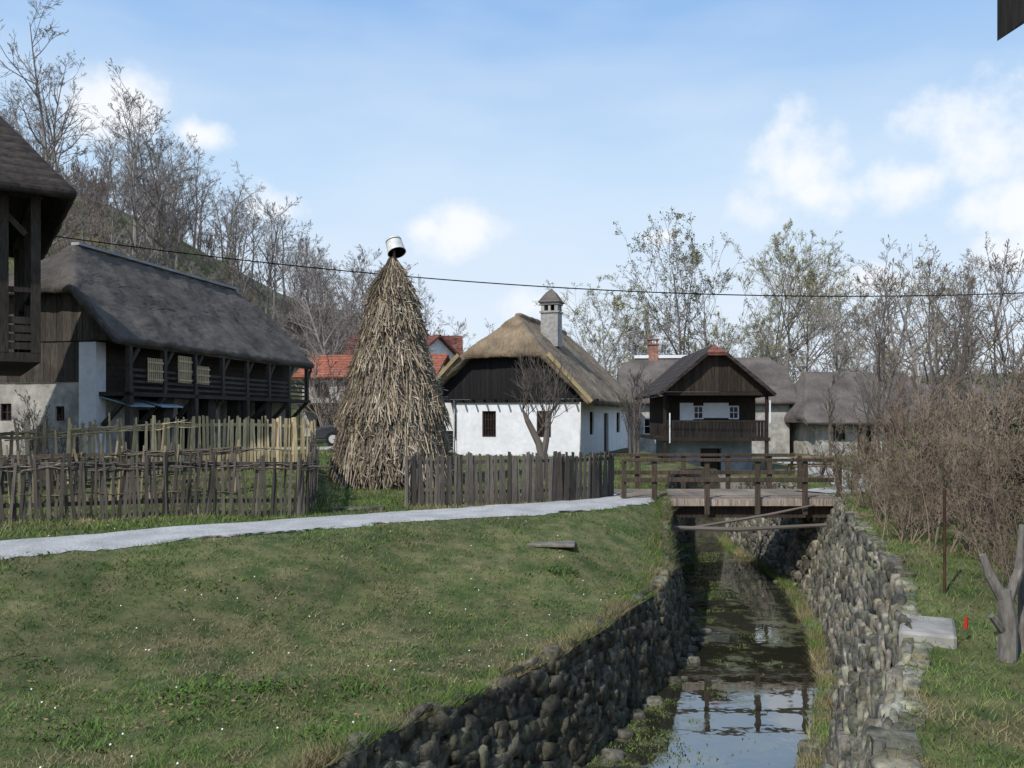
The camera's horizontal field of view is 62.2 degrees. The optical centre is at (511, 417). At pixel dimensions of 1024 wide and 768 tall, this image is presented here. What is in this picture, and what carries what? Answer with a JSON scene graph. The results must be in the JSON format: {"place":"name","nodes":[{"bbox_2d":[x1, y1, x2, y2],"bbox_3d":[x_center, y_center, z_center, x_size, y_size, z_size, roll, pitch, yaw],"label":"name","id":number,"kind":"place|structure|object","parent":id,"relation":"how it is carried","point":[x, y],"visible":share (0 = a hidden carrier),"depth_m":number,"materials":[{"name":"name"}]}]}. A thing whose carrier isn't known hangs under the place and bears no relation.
{"place":"outdoors","nodes":[
{"label":"outdoors","id":0,"kind":"place"},
{"bbox_2d":[181,446,332,450],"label":"gravel yard","id":1,"kind":"structure","parent":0,"point":[290,448],"depth_m":34.02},
{"bbox_2d":[316,424,337,445],"bbox_3d":[-6.418,0.484,36.962,4.039,1.435,1.710,0,0,-4],"label":"parked car","id":2,"kind":"object","parent":1,"relation":"on","point":[324,432],"visible":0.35,"depth_m":36.02,"materials":[{"name":"paint"}]},
{"bbox_2d":[0,494,653,559],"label":"gravel path","id":3,"kind":"structure","parent":0,"point":[94,542],"depth_m":15.50,"materials":[{"name":"gravel"}]},
{"bbox_2d":[0,441,661,537],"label":"meadow grass","id":4,"kind":"structure","parent":0,"point":[278,504],"depth_m":19.60,"materials":[{"name":"plant"}]},
{"bbox_2d":[0,198,1023,767],"bbox_3d":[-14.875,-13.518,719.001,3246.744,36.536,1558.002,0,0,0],"label":"ground","id":5,"kind":"structure","parent":0,"point":[320,580],"depth_m":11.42,"materials":[{"name":"plant"}]},
{"bbox_2d":[9,389,58,463],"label":"bare shrub","id":6,"kind":"object","parent":5,"relation":"on","point":[28,417],"visible":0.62,"depth_m":23.41,"materials":[{"name":"brown plant"}]},
{"bbox_2d":[0,116,76,375],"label":"timber granary","id":7,"kind":"structure","parent":5,"relation":"on","point":[38,194],"depth_m":19.89,"materials":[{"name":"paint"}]},
{"bbox_2d":[0,0,96,161],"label":"bare tree","id":8,"kind":"object","parent":5,"relation":"on","point":[36,92],"visible":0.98,"depth_m":77.49,"materials":[{"name":"grey plant"}]},
{"bbox_2d":[26,106,102,258],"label":"bare tree","id":9,"kind":"object","parent":5,"relation":"on","point":[84,151],"visible":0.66,"depth_m":69.27,"materials":[{"name":"grey plant"}]},
{"bbox_2d":[0,413,191,487],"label":"pale stake fence","id":10,"kind":"object","parent":5,"relation":"on","point":[91,431],"visible":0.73,"depth_m":21.32,"materials":[{"name":"brown wood"}]},
{"bbox_2d":[0,439,289,503],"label":"woven stake fence","id":11,"kind":"object","parent":5,"relation":"on","point":[123,454],"visible":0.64,"depth_m":19.59,"materials":[{"name":"brown wood"}]},
{"bbox_2d":[90,59,203,258],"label":"bare tree","id":12,"kind":"object","parent":5,"relation":"on","point":[133,175],"visible":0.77,"depth_m":72.92,"materials":[{"name":"grey plant"}]},
{"bbox_2d":[95,108,205,269],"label":"bare tree","id":13,"kind":"object","parent":5,"relation":"on","point":[162,209],"visible":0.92,"depth_m":72.47,"materials":[{"name":"grey plant"}]},
{"bbox_2d":[0,242,313,460],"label":"thatched barn","id":14,"kind":"structure","parent":5,"relation":"on","point":[129,340],"depth_m":31.03,"materials":[{"name":"grey wood"}]},
{"bbox_2d":[0,451,333,522],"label":"woven stake fence","id":15,"kind":"object","parent":5,"relation":"on","point":[69,466],"visible":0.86,"depth_m":16.98,"materials":[{"name":"brown wood"}]},
{"bbox_2d":[0,51,441,427],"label":"hillside woods","id":16,"kind":"object","parent":5,"relation":"on","point":[332,340],"visible":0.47,"depth_m":83.74,"materials":[{"name":"grey plant"}]},
{"bbox_2d":[150,415,315,471],"bbox_3d":[-7.757,0.718,23.831,4.440,1.597,0.444,0,0,-26],"label":"pale stake fence","id":17,"kind":"object","parent":5,"relation":"on","point":[259,424],"visible":0.61,"depth_m":23.97,"materials":[{"name":"brown wood"}]},
{"bbox_2d":[218,195,309,315],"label":"bare tree","id":18,"kind":"object","parent":5,"relation":"on","point":[269,261],"visible":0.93,"depth_m":82.46,"materials":[{"name":"grey plant"}]},
{"bbox_2d":[0,529,582,751],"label":"broadleaf weeds","id":19,"kind":"object","parent":5,"relation":"on","point":[202,684],"visible":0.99,"depth_m":9.03,"materials":[{"name":"green plant"}]},
{"bbox_2d":[297,430,319,515],"bbox_3d":[-4.984,1.227,21.250,0.396,1.770,8.218,0,0,-11],"label":"woven stake fence","id":20,"kind":"object","parent":5,"relation":"on","point":[312,456],"visible":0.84,"depth_m":18.47,"materials":[{"name":"brown wood"}]},
{"bbox_2d":[273,234,343,357],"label":"bare tree","id":21,"kind":"object","parent":5,"relation":"on","point":[306,271],"visible":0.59,"depth_m":84.78,"materials":[{"name":"grey plant"}]},
{"bbox_2d":[4,514,651,731],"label":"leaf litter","id":22,"kind":"object","parent":5,"relation":"on","point":[326,673],"visible":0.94,"depth_m":9.21,"materials":[{"name":"brown plant"}]},
{"bbox_2d":[292,354,449,436],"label":"tiled cottage","id":23,"kind":"structure","parent":5,"relation":"on","point":[440,361],"depth_m":54.95,"materials":[{"name":"tile"}]},
{"bbox_2d":[326,235,458,489],"bbox_3d":[-3.527,-1.613,25.327,4.089,7.628,4.123,0,0,0],"label":"corn stalk stack","id":24,"kind":"object","parent":5,"relation":"on","point":[392,412],"visible":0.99,"depth_m":24.27,"materials":[{"name":"beige plant"}]},
{"bbox_2d":[405,450,420,506],"bbox_3d":[-2.333,1.441,20.342,0.196,1.328,2.398,0,0,0],"label":"picket fence","id":25,"kind":"object","parent":5,"relation":"on","point":[407,463],"visible":0.4,"depth_m":19.18,"materials":[{"name":"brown wood"}]},
{"bbox_2d":[245,468,684,767],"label":"bank edge grass","id":26,"kind":"structure","parent":5,"relation":"on","point":[319,761],"depth_m":9.83,"materials":[{"name":"plant"}]},
{"bbox_2d":[307,467,692,767],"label":"stone embankment wall","id":27,"kind":"structure","parent":5,"relation":"on","point":[574,707],"depth_m":10.36,"materials":[{"name":"stone"}]},
{"bbox_2d":[410,451,613,506],"bbox_3d":[0.324,1.434,20.107,5.484,1.341,0.931,0,0,-25],"label":"picket fence","id":28,"kind":"object","parent":5,"relation":"on","point":[563,486],"visible":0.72,"depth_m":19.61,"materials":[{"name":"grey wood"}]},
{"bbox_2d":[444,402,627,456],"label":"walls","id":29,"kind":"structure","parent":5,"relation":"on","point":[513,436],"depth_m":39.11,"materials":[{"name":"paint"}]},
{"bbox_2d":[441,356,598,450],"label":"gable boards","id":30,"kind":"object","parent":29,"relation":"on","point":[481,378],"visible":0.48,"depth_m":39.06,"materials":[{"name":"wood"}]},
{"bbox_2d":[455,411,618,451],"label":"window frames and door","id":31,"kind":"structure","parent":29,"relation":"attached to","point":[491,419],"depth_m":39.36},
{"bbox_2d":[438,315,638,407],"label":"thatch roof","id":32,"kind":"structure","parent":29,"relation":"on","point":[595,380],"depth_m":39.49,"materials":[{"name":"plant"}]},
{"bbox_2d":[435,352,592,402],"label":"cut thatch verge","id":33,"kind":"structure","parent":32,"relation":"attached to","point":[548,354],"depth_m":37.50,"materials":[{"name":"plant"}]},
{"bbox_2d":[538,289,564,347],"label":"chimney","id":34,"kind":"object","parent":32,"relation":"on","point":[550,301],"visible":0.99,"depth_m":41.62,"materials":[{"name":"paint"}]},
{"bbox_2d":[507,347,579,480],"bbox_3d":[0.855,-0.151,27.136,2.386,4.512,1.972,0,0,19],"label":"pruned fruit tree","id":35,"kind":"object","parent":5,"relation":"on","point":[541,448],"visible":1,"depth_m":26.93,"materials":[{"name":"brown plant"}]},
{"bbox_2d":[533,273,662,377],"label":"budding tree","id":36,"kind":"object","parent":5,"relation":"on","point":[622,303],"visible":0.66,"depth_m":80.49,"materials":[{"name":"green plant"}]},
{"bbox_2d":[615,369,640,467],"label":"sapling","id":37,"kind":"object","parent":5,"relation":"on","point":[629,432],"visible":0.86,"depth_m":31.45,"materials":[{"name":"brown plant"}]},
{"bbox_2d":[621,373,652,485],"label":"sapling","id":38,"kind":"object","parent":5,"relation":"on","point":[638,430],"visible":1,"depth_m":24.93,"materials":[{"name":"brown plant"}]},
{"bbox_2d":[613,206,747,354],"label":"budding tree","id":39,"kind":"object","parent":5,"relation":"on","point":[695,257],"visible":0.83,"depth_m":92.00,"materials":[{"name":"green plant"}]},
{"bbox_2d":[651,254,757,354],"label":"budding tree","id":40,"kind":"object","parent":5,"relation":"on","point":[708,313],"visible":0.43,"depth_m":96.90,"materials":[{"name":"green plant"}]},
{"bbox_2d":[635,345,776,469],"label":"watermill granary","id":41,"kind":"structure","parent":5,"relation":"on","point":[702,400],"depth_m":33.97,"materials":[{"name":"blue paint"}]},
{"bbox_2d":[695,407,736,469],"bbox_3d":[8.406,1.855,35.168,1.850,4.690,0.298,0,0,1],"label":"window glass","id":42,"kind":"structure","parent":41,"relation":"in","point":[716,465],"depth_m":35.28,"materials":[{"name":"black"}]},
{"bbox_2d":[617,339,796,452],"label":"shingled farmhouse","id":43,"kind":"object","parent":5,"relation":"on","point":[774,376],"visible":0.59,"depth_m":51.09,"materials":[{"name":"paint"}]},
{"bbox_2d":[422,288,1023,425],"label":"distant woods","id":44,"kind":"object","parent":5,"relation":"on","point":[763,352],"visible":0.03,"depth_m":86.64,"materials":[{"name":"grey plant"}]},
{"bbox_2d":[611,453,861,517],"bbox_3d":[5.548,1.880,21.930,6.205,1.800,3.160,0,0,0],"label":"wooden footbridge","id":45,"kind":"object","parent":5,"relation":"on","point":[708,502],"visible":0.67,"depth_m":20.87,"materials":[{"name":"brown wood"}]},
{"bbox_2d":[674,504,826,531],"bbox_3d":[5.383,2.434,20.220,4.009,0.701,0.740,0,0,-3],"label":"fallen pole","id":46,"kind":"object","parent":5,"relation":"on","point":[704,527],"visible":0.78,"depth_m":19.92,"materials":[{"name":"brown wood"}]},
{"bbox_2d":[718,533,836,767],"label":"water edge weeds","id":47,"kind":"object","parent":5,"relation":"on","point":[728,544],"visible":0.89,"depth_m":14.95,"materials":[{"name":"green plant"}]},
{"bbox_2d":[753,232,848,374],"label":"budding tree","id":48,"kind":"object","parent":5,"relation":"on","point":[781,302],"visible":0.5,"depth_m":90.11,"materials":[{"name":"green plant"}]},
{"bbox_2d":[732,219,900,380],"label":"budding tree","id":49,"kind":"object","parent":5,"relation":"on","point":[794,258],"visible":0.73,"depth_m":87.57,"materials":[{"name":"green plant"}]},
{"bbox_2d":[726,476,933,767],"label":"stone embankment wall","id":50,"kind":"structure","parent":5,"relation":"on","point":[868,693],"depth_m":11.81,"materials":[{"name":"stone"}]},
{"bbox_2d":[760,244,899,383],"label":"budding tree","id":51,"kind":"object","parent":5,"relation":"on","point":[796,303],"visible":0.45,"depth_m":91.54,"materials":[{"name":"green plant"}]},
{"bbox_2d":[818,366,844,462],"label":"sapling","id":52,"kind":"object","parent":5,"relation":"on","point":[830,420],"visible":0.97,"depth_m":35.89,"materials":[{"name":"brown plant"}]},
{"bbox_2d":[803,286,861,371],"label":"bare tree","id":53,"kind":"object","parent":5,"relation":"on","point":[825,341],"visible":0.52,"depth_m":81.25,"materials":[{"name":"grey plant"}]},
{"bbox_2d":[746,270,942,381],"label":"yellow willow","id":54,"kind":"object","parent":5,"relation":"on","point":[855,356],"visible":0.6,"depth_m":75.73,"materials":[{"name":"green plant"}]},
{"bbox_2d":[804,406,887,489],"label":"bare shrub","id":55,"kind":"object","parent":5,"relation":"on","point":[837,452],"visible":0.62,"depth_m":22.88,"materials":[{"name":"brown plant"}]},
{"bbox_2d":[763,270,957,377],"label":"yellow willow","id":56,"kind":"object","parent":5,"relation":"on","point":[837,344],"visible":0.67,"depth_m":68.60,"materials":[{"name":"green plant"}]},
{"bbox_2d":[823,423,897,508],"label":"bare shrub","id":57,"kind":"object","parent":5,"relation":"on","point":[855,469],"visible":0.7,"depth_m":18.99,"materials":[{"name":"brown plant"}]},
{"bbox_2d":[784,371,949,454],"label":"thatched cottage","id":58,"kind":"structure","parent":5,"relation":"on","point":[806,415],"depth_m":48.59,"materials":[{"name":"plant"}]},
{"bbox_2d":[845,301,898,474],"bbox_3d":[13.221,-0.959,30.875,1.722,6.737,2.082,0,0,-2],"label":"sapling","id":59,"kind":"object","parent":5,"relation":"on","point":[860,376],"visible":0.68,"depth_m":31.00,"materials":[{"name":"brown plant"}]},
{"bbox_2d":[834,263,911,492],"bbox_3d":[9.085,-0.773,20.989,1.892,6.124,1.565,0,0,3],"label":"sapling","id":60,"kind":"object","parent":5,"relation":"on","point":[879,390],"visible":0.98,"depth_m":20.91,"materials":[{"name":"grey plant"}]},
{"bbox_2d":[837,258,910,479],"bbox_3d":[10.276,-1.071,23.475,2.082,6.737,1.722,0,0,-3],"label":"sapling","id":61,"kind":"object","parent":5,"relation":"on","point":[883,359],"visible":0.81,"depth_m":23.40,"materials":[{"name":"brown plant"}]},
{"bbox_2d":[850,389,935,513],"bbox_3d":[7.939,0.734,17.956,1.412,2.687,2.479,0,0,8],"label":"bare shrub","id":62,"kind":"object","parent":5,"relation":"on","point":[883,456],"visible":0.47,"depth_m":17.87,"materials":[{"name":"brown plant"}]},
{"bbox_2d":[854,264,937,372],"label":"bare tree","id":63,"kind":"object","parent":5,"relation":"on","point":[900,342],"visible":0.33,"depth_m":91.74,"materials":[{"name":"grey plant"}]},
{"bbox_2d":[855,439,937,521],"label":"bare shrub","id":64,"kind":"object","parent":5,"relation":"on","point":[872,503],"visible":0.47,"depth_m":16.43,"materials":[{"name":"brown plant"}]},
{"bbox_2d":[849,425,954,532],"bbox_3d":[7.069,1.084,15.084,1.843,1.998,1.050,0,0,-1],"label":"bare shrub","id":65,"kind":"object","parent":5,"relation":"on","point":[905,477],"visible":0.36,"depth_m":15.04,"materials":[{"name":"brown plant"}]},
{"bbox_2d":[875,375,932,483],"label":"bare shrub","id":66,"kind":"object","parent":5,"relation":"on","point":[902,409],"visible":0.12,"depth_m":23.34,"materials":[{"name":"brown plant"}]},
{"bbox_2d":[844,234,966,371],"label":"bare tree","id":67,"kind":"object","parent":5,"relation":"on","point":[864,285],"visible":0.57,"depth_m":87.30,"materials":[{"name":"grey plant"}]},
{"bbox_2d":[854,440,958,543],"bbox_3d":[6.320,1.167,13.736,0.927,1.765,1.628,0,0,-26],"label":"bare shrub","id":68,"kind":"object","parent":5,"relation":"on","point":[896,495],"visible":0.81,"depth_m":13.61,"materials":[{"name":"brown plant"}]},
{"bbox_2d":[880,437,935,536],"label":"bare shrub","id":69,"kind":"object","parent":5,"relation":"on","point":[903,491],"visible":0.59,"depth_m":14.37,"materials":[{"name":"brown plant"}]},
{"bbox_2d":[871,378,952,500],"bbox_3d":[9.625,0.552,20.291,1.686,3.039,1.665,0,0,-13],"label":"bare shrub","id":70,"kind":"object","parent":5,"relation":"on","point":[931,416],"visible":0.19,"depth_m":20.43,"materials":[{"name":"brown plant"}]},
{"bbox_2d":[861,245,965,383],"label":"bare tree","id":71,"kind":"object","parent":5,"relation":"on","point":[912,351],"visible":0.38,"depth_m":91.51,"materials":[{"name":"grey plant"}]},
{"bbox_2d":[874,365,963,501],"bbox_3d":[8.944,0.454,18.684,1.795,3.277,1.818,0,0,28],"label":"bare shrub","id":72,"kind":"object","parent":5,"relation":"on","point":[905,418],"visible":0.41,"depth_m":18.63,"materials":[{"name":"brown plant"}]},
{"bbox_2d":[899,614,956,648],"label":"concrete slab","id":73,"kind":"structure","parent":5,"relation":"on","point":[940,632],"depth_m":9.02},
{"bbox_2d":[899,246,976,483],"bbox_3d":[12.503,-1.380,25.138,1.878,7.349,2.271,0,0,9],"label":"sapling","id":74,"kind":"object","parent":5,"relation":"on","point":[932,380],"visible":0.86,"depth_m":25.04,"materials":[{"name":"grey plant"}]},
{"bbox_2d":[906,393,976,520],"bbox_3d":[8.581,0.778,16.878,1.437,2.590,1.419,0,0,-41],"label":"bare shrub","id":75,"kind":"object","parent":5,"relation":"on","point":[935,429],"visible":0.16,"depth_m":16.89,"materials":[{"name":"brown plant"}]},
{"bbox_2d":[943,489,945,593],"bbox_3d":[5.400,1.593,10.600,0.033,1.400,0.036,0,0,0],"label":"iron stake","id":76,"kind":"object","parent":5,"relation":"on","point":[944,540],"visible":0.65,"depth_m":10.59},
{"bbox_2d":[874,373,1022,527],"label":"bare shrub","id":77,"kind":"object","parent":5,"relation":"on","point":[921,415],"visible":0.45,"depth_m":15.46,"materials":[{"name":"brown plant"}]},
{"bbox_2d":[876,234,1023,384],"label":"yellow willow","id":78,"kind":"object","parent":5,"relation":"on","point":[916,287],"visible":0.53,"depth_m":79.98,"materials":[{"name":"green plant"}]},
{"bbox_2d":[919,265,986,417],"bbox_3d":[14.870,-1.404,27.952,2.271,7.349,1.878,0,0,-12],"label":"sapling","id":79,"kind":"object","parent":5,"relation":"on","point":[966,337],"visible":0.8,"depth_m":27.87,"materials":[{"name":"brown plant"}]},
{"bbox_2d":[927,290,982,403],"bbox_3d":[18.906,-1.489,35.883,2.460,7.962,2.035,0,0,-43],"label":"sapling","id":80,"kind":"object","parent":5,"relation":"on","point":[956,343],"visible":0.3,"depth_m":35.77,"materials":[{"name":"brown plant"}]},
{"bbox_2d":[913,250,1013,384],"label":"bare tree","id":81,"kind":"object","parent":5,"relation":"on","point":[972,321],"visible":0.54,"depth_m":77.45,"materials":[{"name":"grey plant"}]},
{"bbox_2d":[909,398,1019,555],"bbox_3d":[6.651,0.899,12.545,1.318,2.376,1.302,0,0,14],"label":"bare shrub","id":82,"kind":"object","parent":5,"relation":"on","point":[973,468],"visible":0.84,"depth_m":12.57,"materials":[{"name":"brown plant"}]},
{"bbox_2d":[905,231,1023,440],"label":"yellow willow","id":83,"kind":"object","parent":5,"relation":"on","point":[1011,353],"visible":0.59,"depth_m":75.38,"materials":[{"name":"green plant"}]},
{"bbox_2d":[926,361,1003,460],"bbox_3d":[14.565,0.088,27.099,2.119,3.821,2.094,0,0,5],"label":"bare shrub","id":84,"kind":"object","parent":5,"relation":"on","point":[962,400],"visible":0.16,"depth_m":27.16,"materials":[{"name":"brown plant"}]},
{"bbox_2d":[931,273,999,461],"bbox_3d":[17.121,-1.523,31.911,2.460,7.962,2.035,0,0,44],"label":"sapling","id":85,"kind":"object","parent":5,"relation":"on","point":[988,325],"visible":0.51,"depth_m":31.97,"materials":[{"name":"brown plant"}]},
{"bbox_2d":[926,267,1008,374],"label":"bare tree","id":86,"kind":"object","parent":5,"relation":"on","point":[961,319],"visible":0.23,"depth_m":86.89,"materials":[{"name":"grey plant"}]},
{"bbox_2d":[914,353,1023,479],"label":"bare shrub","id":87,"kind":"object","parent":5,"relation":"on","point":[947,404],"visible":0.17,"depth_m":24.67,"materials":[{"name":"brown plant"}]},
{"bbox_2d":[936,370,1023,546],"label":"bare shrub","id":88,"kind":"object","parent":5,"relation":"on","point":[958,454],"visible":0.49,"depth_m":13.36,"materials":[{"name":"brown plant"}]},
{"bbox_2d":[938,254,1023,391],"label":"bare tree","id":89,"kind":"object","parent":5,"relation":"on","point":[1000,342],"visible":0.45,"depth_m":85.11,"materials":[{"name":"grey plant"}]},
{"bbox_2d":[941,238,1023,510],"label":"sapling","id":90,"kind":"object","parent":5,"relation":"on","point":[995,374],"visible":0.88,"depth_m":16.94,"materials":[{"name":"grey plant"}]},
{"bbox_2d":[941,385,1023,535],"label":"bare shrub","id":91,"kind":"object","parent":5,"relation":"on","point":[982,432],"visible":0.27,"depth_m":14.55,"materials":[{"name":"brown plant"}]},
{"bbox_2d":[949,501,1016,580],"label":"bare shrub","id":92,"kind":"object","parent":5,"relation":"on","point":[1007,546],"visible":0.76,"depth_m":10.62,"materials":[{"name":"brown plant"}]},
{"bbox_2d":[946,356,1023,490],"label":"bare shrub","id":93,"kind":"object","parent":5,"relation":"on","point":[981,398],"visible":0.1,"depth_m":21.63,"materials":[{"name":"brown plant"}]},
{"bbox_2d":[947,426,1023,576],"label":"bare shrub","id":94,"kind":"object","parent":5,"relation":"on","point":[996,510],"visible":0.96,"depth_m":11.49,"materials":[{"name":"brown plant"}]},
{"bbox_2d":[967,359,1023,503],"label":"bare shrub","id":95,"kind":"object","parent":5,"relation":"on","point":[1013,392],"visible":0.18,"depth_m":17.11,"materials":[{"name":"brown plant"}]},
{"bbox_2d":[979,524,1023,662],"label":"dead stump","id":96,"kind":"object","parent":5,"relation":"on","point":[1009,627],"visible":0.93,"depth_m":8.46,"materials":[{"name":"wood"}]},
{"bbox_2d":[988,376,1023,517],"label":"bare shrub","id":97,"kind":"object","parent":5,"relation":"on","point":[1013,470],"visible":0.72,"depth_m":12.60,"materials":[{"name":"brown plant"}]},
{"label":"walls","id":98,"kind":"object","parent":5,"relation":"on","visible":0},
{"bbox_2d":[343,335,462,354],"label":"roof","id":99,"kind":"structure","parent":98,"relation":"on","point":[456,343],"depth_m":72.94,"materials":[{"name":"tile"}]},
{"bbox_2d":[0,0,1023,382],"label":"sky","id":100,"kind":"structure","parent":0,"point":[501,141],"materials":[{"name":"blue"}]},
{"bbox_2d":[582,537,836,767],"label":"stream water","id":101,"kind":"structure","parent":0,"point":[721,727],"depth_m":13.60,"materials":[{"name":"liquid"}]},
{"bbox_2d":[587,543,812,766],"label":"water weed patches","id":102,"kind":"object","parent":101,"relation":"on","point":[699,612],"visible":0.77,"depth_m":16.94,"materials":[{"name":"green plant"}]},
{"bbox_2d":[596,554,832,762],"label":"stream stones","id":103,"kind":"object","parent":101,"relation":"in","point":[612,755],"visible":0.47,"depth_m":12.77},
{"bbox_2d":[773,457,891,493],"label":"gravel path","id":104,"kind":"structure","parent":0,"point":[826,488],"depth_m":25.51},
{"bbox_2d":[749,471,1023,767],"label":"bank grass","id":105,"kind":"structure","parent":0,"point":[858,509],"depth_m":8.39,"materials":[{"name":"plant"}]},
{"bbox_2d":[997,0,1023,40],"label":"timber shed","id":106,"kind":"structure","parent":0,"point":[1010,15],"depth_m":4.52,"materials":[{"name":"brown wood"}]},
{"bbox_3d":[-38.862,-3.872,30.000,0.297,13.744,1.200,0,0,0],"label":"utility pole","id":107,"kind":"object","parent":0,"visible":0},
{"bbox_2d":[56,236,1023,296],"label":"power line","id":108,"kind":"object","parent":107,"relation":"attached to","point":[530,285],"visible":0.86,"depth_m":29.99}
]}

